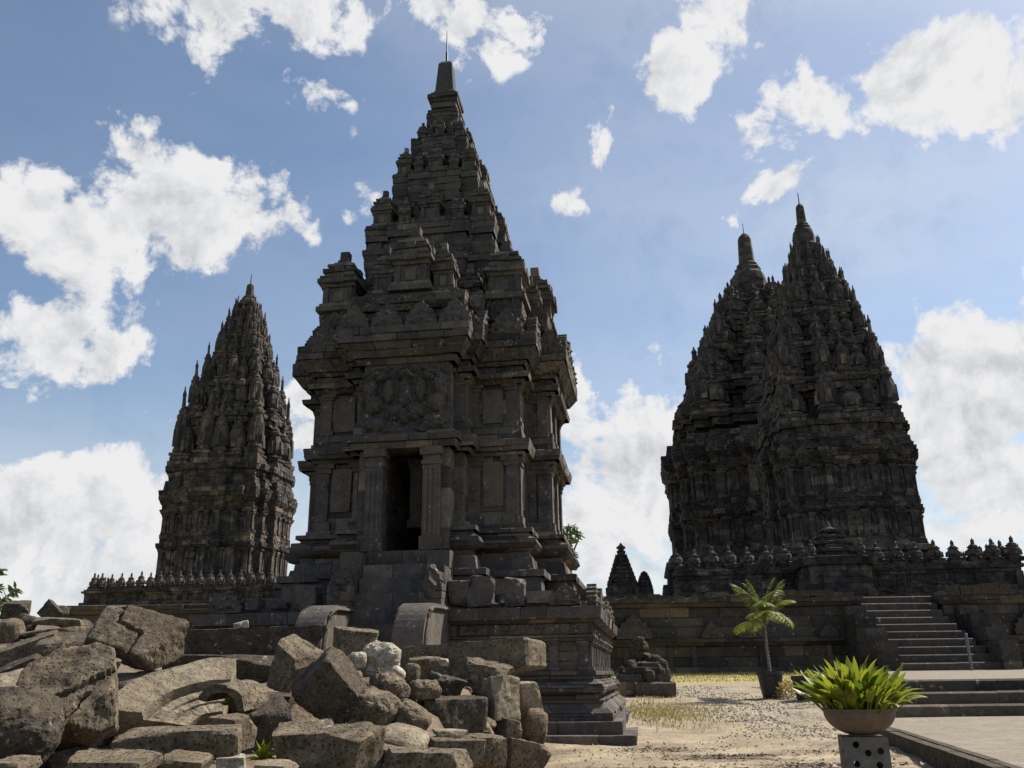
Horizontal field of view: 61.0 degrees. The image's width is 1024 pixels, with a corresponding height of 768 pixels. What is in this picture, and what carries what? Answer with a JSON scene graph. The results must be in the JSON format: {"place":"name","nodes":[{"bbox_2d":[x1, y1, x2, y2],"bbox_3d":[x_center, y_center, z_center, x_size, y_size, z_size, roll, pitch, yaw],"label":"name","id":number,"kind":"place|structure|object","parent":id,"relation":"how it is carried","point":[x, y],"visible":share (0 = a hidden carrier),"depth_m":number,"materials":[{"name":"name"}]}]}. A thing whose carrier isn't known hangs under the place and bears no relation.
{"place":"outdoors","nodes":[
{"label":"outdoors","id":0,"kind":"place"},
{"bbox_2d":[78,567,281,605],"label":"balustrade","id":1,"kind":"object","parent":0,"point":[110,591],"visible":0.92,"depth_m":48.73,"materials":[{"name":"grey stone"}]},
{"bbox_2d":[0,625,933,767],"bbox_3d":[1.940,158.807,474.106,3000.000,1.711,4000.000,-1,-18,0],"label":"ground","id":2,"kind":"structure","parent":0,"point":[810,716],"depth_m":12.64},
{"bbox_2d":[0,568,22,611],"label":"frangipani tree","id":3,"kind":"object","parent":2,"relation":"on","point":[5,599],"visible":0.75,"depth_m":20.18,"materials":[{"name":"green plant"}]},
{"bbox_2d":[0,668,23,688],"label":"stone slab","id":4,"kind":"object","parent":2,"relation":"on","point":[8,679],"depth_m":5.84,"materials":[{"name":"grey stone"}]},
{"bbox_2d":[0,618,25,643],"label":"stone block","id":5,"kind":"object","parent":2,"relation":"on","point":[12,630],"depth_m":9.54,"materials":[{"name":"grey stone"}]},
{"bbox_2d":[0,600,31,619],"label":"stone block","id":6,"kind":"object","parent":5,"relation":"on","point":[13,609],"depth_m":10.96,"materials":[{"name":"grey stone"}]},
{"bbox_2d":[0,755,42,767],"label":"flat stone","id":7,"kind":"object","parent":2,"relation":"on","point":[23,761],"visible":1,"depth_m":4.24,"materials":[{"name":"grey stone"}]},
{"bbox_2d":[0,653,43,673],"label":"stone slab","id":8,"kind":"object","parent":2,"relation":"on","point":[20,663],"depth_m":6.49,"materials":[{"name":"grey stone"}]},
{"bbox_2d":[19,613,37,639],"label":"stone block","id":9,"kind":"object","parent":2,"relation":"on","point":[27,619],"depth_m":10.18,"materials":[{"name":"grey stone"}]},
{"bbox_2d":[0,630,57,667],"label":"stone slab","id":10,"kind":"object","parent":2,"relation":"on","point":[10,653],"depth_m":7.16,"materials":[{"name":"grey stone"}]},
{"bbox_2d":[0,686,66,762],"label":"boulder","id":11,"kind":"object","parent":2,"relation":"on","point":[33,722],"visible":0.9,"depth_m":4.48,"materials":[{"name":"grey stone"}]},
{"bbox_2d":[37,599,63,617],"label":"stone block","id":12,"kind":"object","parent":2,"relation":"on","point":[50,608],"depth_m":11.17,"materials":[{"name":"grey stone"}]},
{"bbox_2d":[29,636,76,655],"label":"stone block","id":13,"kind":"object","parent":2,"relation":"on","point":[45,647],"depth_m":6.83,"materials":[{"name":"grey stone"}]},
{"bbox_2d":[20,626,89,637],"bbox_3d":[-5.101,2.788,9.739,0.638,0.107,0.383,-5,-14,5],"label":"stone slab","id":14,"kind":"object","parent":2,"relation":"on","point":[77,629],"depth_m":9.60,"materials":[{"name":"grey stone"}]},
{"bbox_2d":[34,631,86,645],"bbox_3d":[-4.219,2.442,8.269,0.528,0.114,0.350,6,-7,13],"label":"stone slab","id":15,"kind":"object","parent":2,"relation":"on","point":[80,638],"depth_m":8.27,"materials":[{"name":"grey stone"}]},
{"bbox_2d":[59,606,69,615],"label":"stone block","id":16,"kind":"object","parent":2,"relation":"on","point":[65,609],"depth_m":11.53,"materials":[{"name":"grey stone"}]},
{"bbox_2d":[41,745,88,767],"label":"rubble stone","id":17,"kind":"object","parent":2,"relation":"on","point":[59,759],"visible":0.55,"depth_m":4.73,"materials":[{"name":"grey stone"}]},
{"bbox_2d":[16,642,118,751],"bbox_3d":[-2.544,1.834,4.982,0.545,0.556,0.408,-1,-62,-19],"label":"boulder","id":18,"kind":"object","parent":2,"relation":"on","point":[82,682],"visible":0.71,"depth_m":4.90,"materials":[{"name":"grey stone"}]},
{"bbox_2d":[77,618,93,626],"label":"rubble stone","id":19,"kind":"object","parent":2,"relation":"on","point":[90,624],"visible":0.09,"depth_m":11.37,"materials":[{"name":"grey stone"}]},
{"bbox_2d":[68,646,121,669],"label":"stone block","id":20,"kind":"object","parent":2,"relation":"on","point":[118,661],"depth_m":6.69,"materials":[{"name":"grey stone"}]},
{"bbox_2d":[96,735,113,747],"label":"rubble stone","id":21,"kind":"object","parent":2,"relation":"on","point":[104,742],"visible":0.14,"depth_m":5.56,"materials":[{"name":"black stone"}]},
{"bbox_2d":[67,748,162,767],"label":"flat stone","id":22,"kind":"object","parent":2,"relation":"on","point":[126,758],"visible":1,"depth_m":4.21,"materials":[{"name":"grey stone"}]},
{"bbox_2d":[110,734,121,749],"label":"rubble stone","id":23,"kind":"object","parent":2,"relation":"on","point":[114,738],"visible":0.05,"depth_m":5.41,"materials":[{"name":"grey stone"}]},
{"bbox_2d":[118,680,131,689],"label":"rubble stone","id":24,"kind":"object","parent":2,"relation":"on","point":[122,684],"visible":0.22,"depth_m":6.52,"materials":[{"name":"grey stone"}]},
{"bbox_2d":[134,670,158,675],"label":"rubble stone","id":25,"kind":"object","parent":2,"relation":"on","point":[141,673],"visible":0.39,"depth_m":6.92,"materials":[{"name":"grey stone"}]},
{"bbox_2d":[83,605,188,670],"bbox_3d":[-3.104,2.067,7.125,0.835,0.460,0.252,15,-59,9],"label":"carved block","id":26,"kind":"object","parent":25,"relation":"on","point":[136,637],"depth_m":7.04,"materials":[{"name":"grey stone"}]},
{"bbox_2d":[113,657,235,737],"bbox_3d":[-2.326,2.164,5.951,0.784,0.255,0.708,5,15,-7],"label":"carved block","id":27,"kind":"object","parent":2,"relation":"on","point":[167,697],"depth_m":5.84,"materials":[{"name":"grey stone"}]},
{"bbox_2d":[111,724,241,759],"bbox_3d":[-1.788,1.948,4.733,0.673,0.159,0.302,-1,-12,-3],"label":"stone slab","id":28,"kind":"object","parent":2,"relation":"on","point":[220,740],"depth_m":4.61,"materials":[{"name":"grey stone"}]},
{"bbox_2d":[156,749,214,767],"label":"flat stone","id":29,"kind":"object","parent":2,"relation":"on","point":[178,758],"visible":0.98,"depth_m":4.38,"materials":[{"name":"grey stone"}]},
{"bbox_2d":[162,654,274,681],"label":"stone beam","id":30,"kind":"structure","parent":2,"relation":"on","point":[256,668],"depth_m":7.97,"materials":[{"name":"grey stone"}]},
{"bbox_2d":[184,625,327,654],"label":"stone beam","id":31,"kind":"structure","parent":30,"relation":"on","point":[260,640],"depth_m":8.38,"materials":[{"name":"grey stone"}]},
{"bbox_2d":[233,620,248,627],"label":"stone block","id":32,"kind":"object","parent":31,"relation":"on","point":[245,623],"depth_m":8.55,"materials":[{"name":"grey stone"}]},
{"bbox_2d":[207,713,256,749],"bbox_3d":[-1.649,2.048,5.120,0.205,0.200,0.283,0,-14,15],"label":"stone slab","id":33,"kind":"object","parent":2,"relation":"on","point":[249,730],"depth_m":5.09,"materials":[{"name":"grey stone"}]},
{"bbox_2d":[228,692,293,713],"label":"stone block","id":34,"kind":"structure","parent":2,"relation":"on","point":[288,697],"depth_m":6.12,"materials":[{"name":"grey stone"}]},
{"bbox_2d":[246,740,278,760],"bbox_3d":[-1.360,2.024,4.820,0.160,0.108,0.183,-4,-19,11],"label":"weed","id":35,"kind":"object","parent":2,"relation":"on","point":[262,752],"visible":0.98,"depth_m":4.79,"materials":[{"name":"green plant"}]},
{"bbox_2d":[246,693,292,744],"bbox_3d":[-1.546,2.139,5.514,0.261,0.242,0.293,-7,2,-27],"label":"stone block","id":36,"kind":"object","parent":2,"relation":"on","point":[270,714],"depth_m":5.41,"materials":[{"name":"grey stone"}]},
{"bbox_2d":[197,679,268,710],"bbox_3d":[-1.768,1.977,5.564,0.369,0.137,0.272,1,-11,21],"label":"carved block","id":37,"kind":"object","parent":36,"relation":"on","point":[246,695],"depth_m":5.49,"materials":[{"name":"grey stone"}]},
{"bbox_2d":[218,696,234,704],"bbox_3d":[-1.802,2.001,5.506,0.119,0.063,0.117,-1,-18,0],"label":"weed","id":38,"kind":"object","parent":37,"relation":"on","point":[228,700],"visible":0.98,"depth_m":5.49,"materials":[{"name":"green plant"}]},
{"bbox_2d":[254,759,298,767],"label":"flat stone","id":39,"kind":"object","parent":2,"relation":"on","point":[276,763],"visible":1,"depth_m":4.48,"materials":[{"name":"grey stone"}]},
{"bbox_2d":[266,634,323,691],"bbox_3d":[-1.678,2.178,6.660,0.316,0.396,0.326,18,1,23],"label":"stone block","id":40,"kind":"object","parent":2,"relation":"on","point":[295,656],"depth_m":6.56,"materials":[{"name":"grey stone"}]},
{"bbox_2d":[290,647,367,724],"bbox_3d":[-1.262,2.129,6.040,0.451,0.427,0.418,47,-7,-6],"label":"carved block","id":41,"kind":"object","parent":2,"relation":"on","point":[329,683],"depth_m":5.87,"materials":[{"name":"grey stone"}]},
{"bbox_2d":[348,652,366,670],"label":"cobble","id":42,"kind":"object","parent":2,"relation":"on","point":[358,660],"visible":0.74,"depth_m":6.81,"materials":[{"name":"stone"}]},
{"bbox_2d":[362,677,369,686],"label":"rubble stone","id":43,"kind":"object","parent":2,"relation":"on","point":[366,680],"visible":0.12,"depth_m":6.68,"materials":[{"name":"grey stone"}]},
{"bbox_2d":[354,686,400,725],"bbox_3d":[-0.939,2.237,6.020,0.307,0.227,0.320,16,1,25],"label":"rough stone","id":44,"kind":"object","parent":2,"relation":"on","point":[375,706],"visible":0.86,"depth_m":5.91,"materials":[{"name":"grey stone"}]},
{"bbox_2d":[360,640,400,676],"bbox_3d":[-1.069,2.245,7.054,0.332,0.310,0.353,7,-14,-8],"label":"boulder","id":45,"kind":"object","parent":2,"relation":"on","point":[385,655],"visible":0.62,"depth_m":6.92,"materials":[{"name":"stone"}]},
{"bbox_2d":[369,668,410,699],"bbox_3d":[-0.925,2.279,6.516,0.282,0.246,0.304,25,-10,-33],"label":"rough stone","id":46,"kind":"object","parent":2,"relation":"on","point":[394,683],"visible":0.57,"depth_m":6.43,"materials":[{"name":"grey stone"}]},
{"bbox_2d":[390,665,405,678],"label":"cobble","id":47,"kind":"object","parent":2,"relation":"on","point":[398,670],"visible":0.48,"depth_m":6.77,"materials":[{"name":"stone"}]},
{"bbox_2d":[381,743,427,758],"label":"flat stone","id":48,"kind":"object","parent":2,"relation":"on","point":[386,746],"visible":0.16,"depth_m":5.40,"materials":[{"name":"grey stone"}]},
{"bbox_2d":[384,722,429,747],"bbox_3d":[-0.693,2.266,5.566,0.320,0.103,0.272,10,6,14],"label":"flat stone","id":49,"kind":"object","parent":48,"relation":"on","point":[401,734],"visible":0.72,"depth_m":5.52,"materials":[{"name":"beige stone"}]},
{"bbox_2d":[393,698,431,730],"bbox_3d":[-0.708,2.332,6.072,0.282,0.202,0.253,28,-4,9],"label":"rough stone","id":50,"kind":"object","parent":2,"relation":"on","point":[411,712],"visible":0.72,"depth_m":5.99,"materials":[{"name":"grey stone"}]},
{"bbox_2d":[193,31,637,745],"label":"stone temple","id":51,"kind":"structure","parent":2,"relation":"on","point":[433,373],"depth_m":16.12,"materials":[{"name":"stone"}]},
{"bbox_2d":[382,747,473,767],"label":"flat stone","id":52,"kind":"object","parent":2,"relation":"on","point":[412,757],"visible":1,"depth_m":5.04,"materials":[{"name":"grey stone"}]},
{"bbox_2d":[418,694,487,732],"bbox_3d":[-0.474,2.641,6.921,0.586,0.326,0.445,6,-17,-13],"label":"stone block","id":53,"kind":"object","parent":2,"relation":"on","point":[468,712],"depth_m":6.77,"materials":[{"name":"grey stone"}]},
{"bbox_2d":[409,679,441,700],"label":"rough stone","id":54,"kind":"object","parent":53,"relation":"on","point":[425,689],"visible":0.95,"depth_m":6.72,"materials":[{"name":"grey stone"}]},
{"bbox_2d":[404,663,420,683],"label":"cobble","id":55,"kind":"object","parent":54,"relation":"on","point":[412,671],"visible":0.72,"depth_m":6.88,"materials":[{"name":"grey stone"}]},
{"bbox_2d":[428,735,486,766],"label":"stone block","id":56,"kind":"object","parent":2,"relation":"on","point":[474,747],"depth_m":5.90,"materials":[{"name":"grey stone"}]},
{"bbox_2d":[432,728,467,737],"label":"flat stone","id":57,"kind":"object","parent":56,"relation":"on","point":[449,733],"visible":1,"depth_m":6.06,"materials":[{"name":"grey stone"}]},
{"bbox_2d":[463,686,471,693],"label":"rubble stone","id":58,"kind":"object","parent":2,"relation":"on","point":[469,689],"visible":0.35,"depth_m":11.12,"materials":[{"name":"grey stone"}]},
{"bbox_2d":[400,637,546,679],"bbox_3d":[-0.406,2.581,8.101,1.428,0.348,0.416,-9,-23,8],"label":"long slab","id":59,"kind":"object","parent":2,"relation":"on","point":[522,654],"depth_m":7.93,"materials":[{"name":"grey stone"}]},
{"bbox_2d":[465,733,506,767],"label":"stone block","id":60,"kind":"object","parent":2,"relation":"on","point":[495,751],"depth_m":5.99,"materials":[{"name":"grey stone"}]},
{"bbox_2d":[487,717,495,727],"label":"rubble stone","id":61,"kind":"object","parent":2,"relation":"on","point":[492,723],"visible":0.2,"depth_m":11.67,"materials":[{"name":"beige stone"}]},
{"bbox_2d":[506,737,551,767],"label":"stone block","id":62,"kind":"object","parent":2,"relation":"on","point":[522,753],"depth_m":6.77,"materials":[{"name":"grey stone"}]},
{"bbox_2d":[494,717,521,745],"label":"stone block","id":63,"kind":"object","parent":62,"relation":"on","point":[506,728],"depth_m":6.88,"materials":[{"name":"grey stone"}]},
{"bbox_2d":[481,675,520,720],"bbox_3d":[-0.107,2.579,7.154,0.253,0.348,0.340,12,-22,-28],"label":"stone block","id":64,"kind":"object","parent":63,"relation":"on","point":[501,693],"depth_m":7.04,"materials":[{"name":"grey stone"}]},
{"bbox_2d":[518,708,547,744],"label":"stone block","id":65,"kind":"object","parent":62,"relation":"on","point":[534,724],"depth_m":7.14,"materials":[{"name":"grey stone"}]},
{"bbox_2d":[519,681,543,710],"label":"stone block","id":66,"kind":"object","parent":65,"relation":"on","point":[530,694],"depth_m":7.30,"materials":[{"name":"grey stone"}]},
{"bbox_2d":[466,657,513,686],"bbox_3d":[-0.214,2.485,7.491,0.424,0.181,0.312,10,-2,12],"label":"rough stone","id":67,"kind":"object","parent":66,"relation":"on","point":[479,669],"visible":0.76,"depth_m":7.41,"materials":[{"name":"grey stone"}]},
{"bbox_2d":[58,583,1023,673],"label":"terrace wall","id":68,"kind":"structure","parent":2,"relation":"on","point":[693,634],"depth_m":28.94,"materials":[{"name":"grey stone"}]},
{"bbox_2d":[563,523,585,570],"bbox_3d":[1.054,5.894,23.346,2.025,4.837,2.113,5,-19,-15],"label":"frangipani tree","id":69,"kind":"object","parent":2,"relation":"on","point":[572,530],"visible":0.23,"depth_m":23.69,"materials":[{"name":"green plant"}]},
{"bbox_2d":[614,636,675,697],"bbox_3d":[3.263,7.227,21.815,1.598,1.742,1.567,-3,-19,8],"label":"ruined shrine","id":70,"kind":"object","parent":2,"relation":"on","point":[649,674],"visible":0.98,"depth_m":21.22,"materials":[{"name":"grey stone"}]},
{"bbox_2d":[611,671,825,733],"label":"grass","id":71,"kind":"structure","parent":2,"relation":"on","point":[647,709],"depth_m":17.74,"materials":[{"name":"green plant"}]},
{"bbox_2d":[544,685,898,767],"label":"gravel","id":72,"kind":"structure","parent":2,"relation":"on","point":[760,712],"depth_m":15.81,"materials":[{"name":"grey gravel"}]},
{"bbox_2d":[560,746,932,767],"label":"leaf litter","id":73,"kind":"object","parent":2,"relation":"on","point":[813,764],"visible":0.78,"depth_m":10.59,"materials":[{"name":"beige plant"}]},
{"bbox_2d":[729,577,795,698],"bbox_3d":[5.984,5.996,20.651,1.588,2.764,1.922,-8,-20,21],"label":"potted palm","id":74,"kind":"object","parent":2,"relation":"on","point":[769,679],"visible":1,"depth_m":20.56,"materials":[{"name":"green plant"}]},
{"bbox_2d":[772,678,796,698],"bbox_3d":[6.317,7.000,19.985,0.739,0.466,0.729,-1,-18,0],"label":"bush","id":75,"kind":"object","parent":2,"relation":"on","point":[786,684],"visible":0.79,"depth_m":19.90,"materials":[{"name":"beige plant"}]},
{"bbox_2d":[791,669,813,700],"bbox_3d":[6.544,6.730,19.444,0.570,0.721,0.570,-1,-18,0],"label":"plant pot","id":76,"kind":"object","parent":2,"relation":"on","point":[799,679],"visible":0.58,"depth_m":19.30,"materials":[{"name":"black ceramic"}]},
{"bbox_2d":[837,735,891,767],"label":"pedestal","id":77,"kind":"object","parent":2,"relation":"on","point":[868,752],"visible":0.99,"depth_m":7.14,"materials":[{"name":"grey concrete"}]},
{"bbox_2d":[789,654,925,736],"bbox_3d":[2.937,2.642,7.420,1.091,0.667,1.044,-14,-23,35],"label":"bowl planter","id":78,"kind":"object","parent":77,"relation":"on","point":[854,699],"visible":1,"depth_m":7.21,"materials":[{"name":"ceramic"}]},
{"bbox_2d":[824,670,1023,679],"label":"landing","id":79,"kind":"object","parent":2,"relation":"on","point":[966,674],"visible":0.5,"depth_m":20.93,"materials":[{"name":"grey stone"}]},
{"bbox_2d":[964,633,972,669],"bbox_3d":[13.525,7.944,25.758,0.103,1.090,0.103,-1,-18,0],"label":"metal post","id":80,"kind":"object","parent":79,"relation":"on","point":[968,651],"visible":0.83,"depth_m":25.74,"materials":[{"name":"grey metal"}]},
{"bbox_2d":[840,596,1023,670],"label":"terrace stair","id":81,"kind":"object","parent":2,"relation":"on","point":[914,633],"visible":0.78,"depth_m":27.34,"materials":[{"name":"grey stone"}]},
{"bbox_2d":[875,727,1022,767],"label":"kerb","id":82,"kind":"structure","parent":2,"relation":"on","point":[938,754],"depth_m":9.56,"materials":[{"name":"grey stone"}]},
{"bbox_2d":[892,678,1023,717],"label":"steps","id":83,"kind":"structure","parent":2,"relation":"on","point":[968,697],"depth_m":16.66,"materials":[{"name":"grey stone"}]},
{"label":"rubble stone","id":84,"kind":"object","parent":2,"relation":"on","visible":0},
{"bbox_2d":[333,626,378,656],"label":"stone block","id":85,"kind":"object","parent":84,"relation":"on","point":[347,641],"depth_m":8.02,"materials":[{"name":"grey stone"}]},
{"bbox_2d":[0,0,1023,619],"label":"sky","id":86,"kind":"structure","parent":0,"point":[157,157],"materials":[{"name":"blue"}]},
{"bbox_2d":[890,716,1023,767],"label":"path","id":87,"kind":"structure","parent":0,"point":[1000,738],"depth_m":12.22,"materials":[{"name":"beige stone"}]},
{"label":"terrace ground","id":88,"kind":"structure","parent":0,"visible":0},
{"bbox_2d":[154,274,297,584],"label":"stone temple","id":89,"kind":"structure","parent":88,"relation":"on","point":[228,501],"depth_m":58.47,"materials":[{"name":"stone"}]},
{"bbox_2d":[606,543,639,598],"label":"stone temple","id":90,"kind":"structure","parent":88,"relation":"on","point":[622,582],"depth_m":69.67,"materials":[{"name":"grey stone"}]},
{"bbox_2d":[638,571,653,597],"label":"shrine","id":91,"kind":"object","parent":88,"relation":"on","point":[645,586],"visible":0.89,"depth_m":69.94,"materials":[{"name":"grey stone"}]},
{"bbox_2d":[660,224,777,595],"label":"stone temple","id":92,"kind":"structure","parent":88,"relation":"on","point":[710,482],"depth_m":76.95,"materials":[{"name":"stone"}]},
{"bbox_2d":[789,521,877,596],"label":"gateway","id":93,"kind":"object","parent":88,"relation":"on","point":[830,558],"visible":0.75,"depth_m":41.54,"materials":[{"name":"grey stone"}]},
{"bbox_2d":[754,193,930,565],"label":"stone temple","id":94,"kind":"structure","parent":88,"relation":"on","point":[836,447],"depth_m":55.45,"materials":[{"name":"stone"}]},
{"bbox_2d":[667,536,1023,597],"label":"balustrade","id":95,"kind":"object","parent":88,"relation":"on","point":[899,574],"visible":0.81,"depth_m":44.45,"materials":[{"name":"grey stone"}]},
{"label":"rubble stone","id":96,"kind":"object","parent":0,"visible":0},
{"bbox_2d":[216,753,245,767],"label":"flat stone","id":97,"kind":"object","parent":96,"relation":"on","point":[238,761],"visible":0.91,"depth_m":4.54,"materials":[{"name":"grey stone"}]},
{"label":"rubble stone","id":98,"kind":"object","parent":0,"visible":0},
{"bbox_2d":[272,719,333,767],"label":"stone block","id":99,"kind":"object","parent":98,"relation":"on","point":[302,743],"depth_m":4.79,"materials":[{"name":"grey stone"}]},
{"bbox_2d":[324,721,385,767],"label":"stone block","id":100,"kind":"object","parent":98,"relation":"on","point":[357,745],"visible":0.96,"depth_m":4.77,"materials":[{"name":"grey stone"}]},
{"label":"rubble stone","id":101,"kind":"object","parent":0,"visible":0},
{"bbox_2d":[31,617,87,626],"bbox_3d":[-5.309,2.809,10.257,0.562,0.105,0.359,5,-15,-7],"label":"stone slab","id":102,"kind":"object","parent":101,"relation":"on","point":[58,622],"depth_m":10.12,"materials":[{"name":"grey stone"}]},
{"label":"rubble stone","id":103,"kind":"object","parent":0,"visible":0},
{"bbox_2d":[424,671,467,695],"bbox_3d":[-0.558,2.524,7.276,0.335,0.200,0.279,21,-14,-13],"label":"rough stone","id":104,"kind":"object","parent":103,"relation":"on","point":[452,686],"visible":0.57,"depth_m":7.18,"materials":[{"name":"grey stone"}]},
{"bbox_2d":[408,656,439,669],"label":"rough stone","id":105,"kind":"object","parent":104,"relation":"on","point":[426,662],"visible":0.77,"depth_m":7.43,"materials":[{"name":"grey stone"}]},
{"bbox_2d":[440,658,448,665],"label":"cobble","id":106,"kind":"object","parent":104,"relation":"on","point":[444,662],"visible":1,"depth_m":7.21,"materials":[{"name":"stone"}]}
]}

